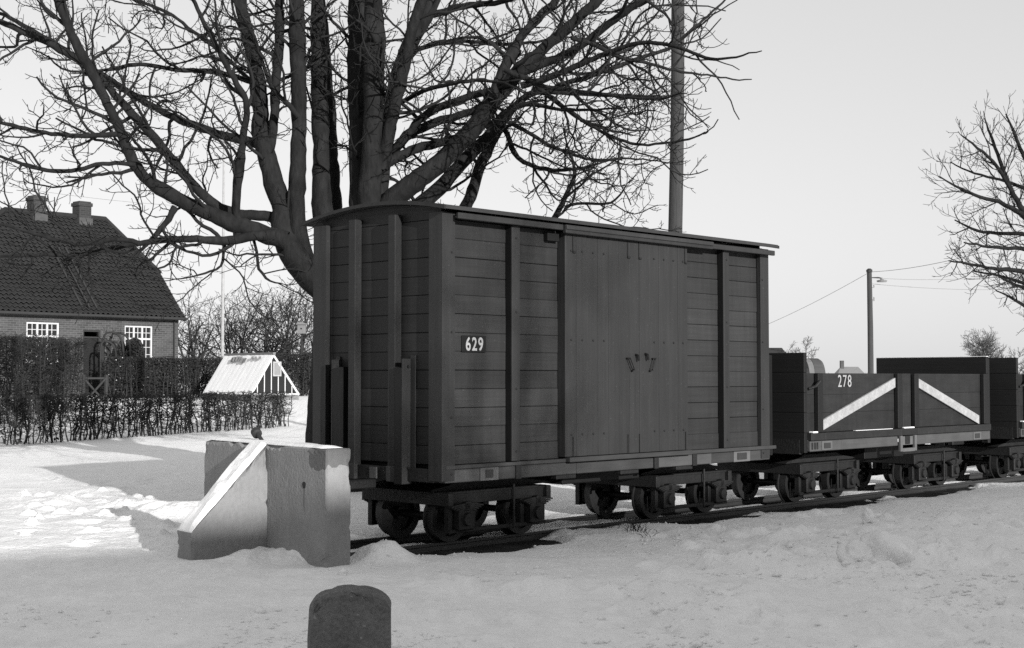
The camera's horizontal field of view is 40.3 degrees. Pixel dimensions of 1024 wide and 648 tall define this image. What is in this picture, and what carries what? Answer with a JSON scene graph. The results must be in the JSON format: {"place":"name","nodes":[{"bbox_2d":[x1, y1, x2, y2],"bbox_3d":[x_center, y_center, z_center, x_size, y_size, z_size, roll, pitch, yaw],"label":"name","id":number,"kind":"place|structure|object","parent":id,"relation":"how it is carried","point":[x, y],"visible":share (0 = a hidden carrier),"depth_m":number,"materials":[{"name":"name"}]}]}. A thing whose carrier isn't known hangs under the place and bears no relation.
{"place":"outdoors","nodes":[
{"label":"outdoors","id":0,"kind":"place"},
{"bbox_2d":[5,185,175,205],"bbox_3d":[-18.822,-5.987,65.279,14.419,0.391,0.016,2,-3,-44],"label":"overhead wire","id":1,"kind":"object","parent":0,"point":[89,197],"visible":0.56,"depth_m":64.55,"materials":[{"name":"metal"}]},
{"bbox_2d":[0,380,1023,647],"bbox_3d":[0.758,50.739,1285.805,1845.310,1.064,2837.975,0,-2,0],"label":"snowy ground","id":2,"kind":"structure","parent":0,"point":[88,528],"depth_m":10.94,"materials":[{"name":"white snow"}]},
{"bbox_2d":[0,331,91,420],"bbox_3d":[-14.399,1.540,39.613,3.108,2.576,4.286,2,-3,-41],"label":"hedge","id":3,"kind":"object","parent":2,"relation":"on","point":[16,349],"visible":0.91,"depth_m":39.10,"materials":[{"name":"black plant"}]},
{"bbox_2d":[0,195,187,397],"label":"brick house","id":4,"kind":"structure","parent":2,"relation":"on","point":[43,313],"depth_m":53.06,"materials":[{"name":"grey brick"}]},
{"bbox_2d":[26,322,58,361],"bbox_3d":[-17.104,0.669,50.761,0.080,1.470,1.300,-2,-3,42],"label":"window","id":5,"kind":"structure","parent":4,"relation":"in","point":[41,328],"depth_m":50.81,"materials":[{"name":"white glass"}]},
{"bbox_2d":[84,338,97,394],"bbox_3d":[-15.776,1.596,52.201,0.055,2.129,0.608,-2,-3,42],"label":"door","id":6,"kind":"structure","parent":4,"relation":"in","point":[91,365],"depth_m":52.22,"materials":[{"name":"black wood"}]},
{"bbox_2d":[125,325,151,364],"bbox_3d":[-14.384,0.828,53.703,0.170,1.520,1.340,-2,-3,42],"label":"window","id":7,"kind":"structure","parent":4,"relation":"in","point":[144,333],"depth_m":53.96,"materials":[{"name":"white glass"}]},
{"bbox_2d":[81,375,107,405],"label":"garden gate","id":8,"kind":"structure","parent":2,"relation":"on","point":[105,379],"depth_m":45.58,"materials":[{"name":"wood"}]},
{"bbox_2d":[100,338,121,383],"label":"garden arch","id":9,"kind":"structure","parent":2,"relation":"on","point":[109,341],"depth_m":50.90,"materials":[{"name":"grey metal"}]},
{"bbox_2d":[101,328,131,380],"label":"garden arch","id":10,"kind":"structure","parent":2,"relation":"on","point":[119,336],"depth_m":51.32,"materials":[{"name":"grey metal"}]},
{"bbox_2d":[116,342,125,393],"bbox_3d":[-14.637,1.735,52.268,0.451,2.242,0.446,2,-3,-36],"label":"clipped bush","id":11,"kind":"object","parent":2,"relation":"on","point":[118,355],"visible":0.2,"depth_m":52.17,"materials":[{"name":"grey plant"}]},
{"bbox_2d":[124,337,145,397],"bbox_3d":[-14.148,1.673,52.276,0.825,2.364,0.818,0,-2,0],"label":"clipped bush","id":12,"kind":"object","parent":2,"relation":"on","point":[137,347],"visible":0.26,"depth_m":52.13,"materials":[{"name":"black plant"}]},
{"bbox_2d":[0,390,295,444],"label":"hedge","id":13,"kind":"object","parent":2,"relation":"on","point":[233,403],"visible":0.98,"depth_m":31.97,"materials":[{"name":"black plant"}]},
{"bbox_2d":[99,355,225,397],"bbox_3d":[-12.707,1.973,51.452,5.031,1.629,1.469,1,-2,-26],"label":"hedge","id":14,"kind":"object","parent":2,"relation":"on","point":[195,367],"visible":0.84,"depth_m":51.14,"materials":[{"name":"black plant"}]},
{"bbox_2d":[175,276,245,389],"bbox_3d":[-13.738,0.576,60.025,3.733,5.280,5.010,-2,-3,38],"label":"fruit tree","id":15,"kind":"object","parent":2,"relation":"on","point":[191,349],"visible":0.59,"depth_m":60.02,"materials":[{"name":"grey plant"}]},
{"bbox_2d":[221,140,224,357],"bbox_3d":[-10.999,-2.138,53.122,0.150,10.443,0.144,0,-2,0],"label":"flagpole","id":16,"kind":"object","parent":2,"relation":"on","point":[222,303],"visible":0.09,"depth_m":53.05,"materials":[{"name":"white paint"}]},
{"bbox_2d":[181,284,275,357],"bbox_3d":[-12.724,0.841,62.774,4.441,5.665,6.187,0,-2,0],"label":"fruit tree","id":17,"kind":"object","parent":2,"relation":"on","point":[229,348],"visible":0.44,"depth_m":62.54,"materials":[{"name":"grey plant"}]},
{"bbox_2d":[203,352,299,401],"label":"glasshouse","id":18,"kind":"structure","parent":2,"relation":"on","point":[236,373],"depth_m":47.91,"materials":[{"name":"white glass"}]},
{"bbox_2d":[273,362,280,375],"bbox_3d":[-8.010,1.532,47.588,0.320,0.500,0.035,2,-3,-40],"label":"vent window","id":19,"kind":"structure","parent":18,"relation":"in","point":[276,368],"depth_m":47.57,"materials":[{"name":"white paint"}]},
{"bbox_2d":[177,427,350,567],"bbox_3d":[-2.385,1.587,12.042,0.948,1.360,2.258,2,-3,-38],"label":"buffer stop","id":20,"kind":"object","parent":2,"relation":"on","point":[262,492],"visible":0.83,"depth_m":11.80,"materials":[{"name":"concrete"}]},
{"bbox_2d":[216,275,312,367],"bbox_3d":[-10.268,0.132,59.892,4.601,6.160,6.162,1,-3,-29],"label":"fruit tree","id":21,"kind":"object","parent":2,"relation":"on","point":[285,347],"visible":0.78,"depth_m":59.40,"materials":[{"name":"plant"}]},
{"bbox_2d":[239,352,311,395],"bbox_3d":[-8.924,1.982,54.705,4.289,1.828,1.472,1,-2,-27],"label":"hedge","id":22,"kind":"object","parent":2,"relation":"on","point":[292,359],"visible":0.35,"depth_m":54.73,"materials":[{"name":"grey plant"}]},
{"bbox_2d":[247,290,312,389],"bbox_3d":[-9.583,0.628,62.866,4.891,5.361,6.205,0,-2,0],"label":"fruit tree","id":23,"kind":"object","parent":2,"relation":"on","point":[307,337],"visible":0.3,"depth_m":62.60,"materials":[{"name":"plant"}]},
{"bbox_2d":[296,322,306,395],"bbox_3d":[-8.443,1.494,55.974,0.400,3.149,0.380,0,-2,0],"label":"birdhouse","id":24,"kind":"object","parent":2,"relation":"on","point":[301,328],"visible":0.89,"depth_m":55.90,"materials":[{"name":"grey wood"}]},
{"bbox_2d":[307,584,390,647],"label":"stone post","id":25,"kind":"object","parent":2,"relation":"on","point":[349,616],"visible":1,"depth_m":5.95,"materials":[{"name":"stone"}]},
{"bbox_2d":[0,0,761,491],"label":"bare tree","id":26,"kind":"object","parent":2,"relation":"on","point":[376,106],"visible":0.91,"depth_m":18.73,"materials":[{"name":"black plant"}]},
{"bbox_2d":[445,518,659,555],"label":"dry weeds","id":27,"kind":"object","parent":2,"relation":"on","point":[634,526],"visible":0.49,"depth_m":13.94,"materials":[{"name":"grey plant"}]},
{"bbox_2d":[668,0,684,232],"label":"utility pole","id":28,"kind":"object","parent":2,"relation":"on","point":[675,217],"visible":0.27,"depth_m":24.05,"materials":[{"name":"grey wood"}]},
{"bbox_2d":[350,471,1023,555],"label":"railway track","id":29,"kind":"structure","parent":2,"relation":"on","point":[489,541],"depth_m":15.86,"materials":[{"name":"metal"}]},
{"bbox_2d":[300,201,778,542],"bbox_3d":[0.512,0.527,14.571,2.058,3.135,5.820,-2,-3,44],"label":"goods wagon","id":30,"kind":"object","parent":29,"relation":"on","point":[469,363],"visible":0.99,"depth_m":13.22,"materials":[{"name":"paint"}]},
{"bbox_2d":[717,353,990,501],"bbox_3d":[4.463,1.329,18.568,1.850,1.839,5.440,-2,-3,44],"label":"open wagon","id":31,"kind":"object","parent":29,"relation":"on","point":[839,432],"visible":0.94,"depth_m":17.58,"materials":[{"name":"paint"}]},
{"bbox_2d":[806,358,824,372],"bbox_3d":[3.470,0.683,17.816,0.960,0.504,0.504,0,-2,-7],"label":"steel drum","id":32,"kind":"object","parent":31,"relation":"in","point":[815,365],"visible":0.14,"depth_m":17.67,"materials":[{"name":"grey metal"}]},
{"bbox_2d":[944,358,1023,477],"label":"open wagon","id":33,"kind":"object","parent":29,"relation":"on","point":[1000,454],"visible":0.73,"depth_m":20.65,"materials":[{"name":"paint"}]},
{"bbox_2d":[769,348,785,352],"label":"dark shed","id":34,"kind":"structure","parent":2,"relation":"on","point":[776,350],"depth_m":35.90,"materials":[{"name":"wood"}]},
{"bbox_2d":[790,335,818,357],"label":"bare tree","id":35,"kind":"object","parent":2,"relation":"on","point":[811,354],"visible":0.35,"depth_m":150.25,"materials":[{"name":"grey plant"}]},
{"bbox_2d":[835,361,863,372],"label":"house","id":36,"kind":"structure","parent":2,"relation":"on","point":[842,369],"depth_m":169.48,"materials":[{"name":"paint"}]},
{"bbox_2d":[836,540,874,562],"bbox_3d":[2.869,1.925,11.713,0.329,0.236,0.355,0,-2,0],"label":"snow clod","id":37,"kind":"object","parent":2,"relation":"on","point":[854,551],"visible":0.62,"depth_m":11.59,"materials":[{"name":"white snow"}]},
{"bbox_2d":[861,507,874,522],"bbox_3d":[3.748,2.013,14.677,0.134,0.171,0.146,-2,-3,38],"label":"snow clod","id":38,"kind":"object","parent":2,"relation":"on","point":[867,515],"visible":1,"depth_m":14.63,"materials":[{"name":"white snow"}]},
{"bbox_2d":[866,268,886,372],"bbox_3d":[15.187,0.931,58.007,0.866,6.485,0.438,0,-2,0],"label":"lamp post","id":39,"kind":"object","parent":2,"relation":"on","point":[870,300],"visible":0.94,"depth_m":57.96,"materials":[{"name":"metal"}]},
{"bbox_2d":[769,274,865,323],"bbox_3d":[13.946,-0.918,66.584,0.020,1.871,17.112,0,-2,-6],"label":"overhead wire","id":40,"kind":"object","parent":39,"relation":"attached to","point":[819,299],"visible":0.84,"depth_m":64.39,"materials":[{"name":"metal"}]},
{"bbox_2d":[877,284,1014,289],"bbox_3d":[20.675,-1.705,62.112,13.865,0.484,0.017,2,-3,-35],"label":"overhead wire","id":41,"kind":"object","parent":39,"relation":"attached to","point":[957,289],"visible":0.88,"depth_m":61.38,"materials":[{"name":"metal"}]},
{"bbox_2d":[873,240,1023,271],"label":"overhead wire","id":42,"kind":"object","parent":39,"relation":"attached to","point":[943,261],"visible":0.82,"depth_m":46.92,"materials":[{"name":"metal"}]},
{"bbox_2d":[879,274,1019,279],"bbox_3d":[19.485,-2.162,59.127,9.164,0.658,0.019,0,-2,-13],"label":"overhead wire","id":43,"kind":"object","parent":39,"relation":"attached to","point":[934,279],"visible":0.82,"depth_m":58.68,"materials":[{"name":"metal"}]},
{"bbox_2d":[859,529,919,564],"bbox_3d":[3.161,1.887,11.727,0.575,0.323,0.545,-2,-3,39],"label":"snow clod","id":44,"kind":"object","parent":2,"relation":"on","point":[887,546],"visible":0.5,"depth_m":11.53,"materials":[{"name":"white snow"}]},
{"bbox_2d":[919,90,1023,333],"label":"bare tree","id":45,"kind":"object","parent":2,"relation":"on","point":[1009,183],"visible":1,"depth_m":31.91,"materials":[{"name":"black plant"}]},
{"bbox_2d":[959,326,1006,357],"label":"bare tree","id":46,"kind":"object","parent":2,"relation":"on","point":[983,344],"visible":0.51,"depth_m":148.97,"materials":[{"name":"grey plant"}]},
{"bbox_2d":[1007,347,1023,373],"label":"bare tree","id":47,"kind":"object","parent":2,"relation":"on","point":[1015,357],"visible":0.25,"depth_m":129.59,"materials":[{"name":"plant"}]},
{"bbox_2d":[0,0,1023,377],"label":"sky","id":48,"kind":"structure","parent":0,"point":[841,107],"materials":[{"name":"white"}]}
]}

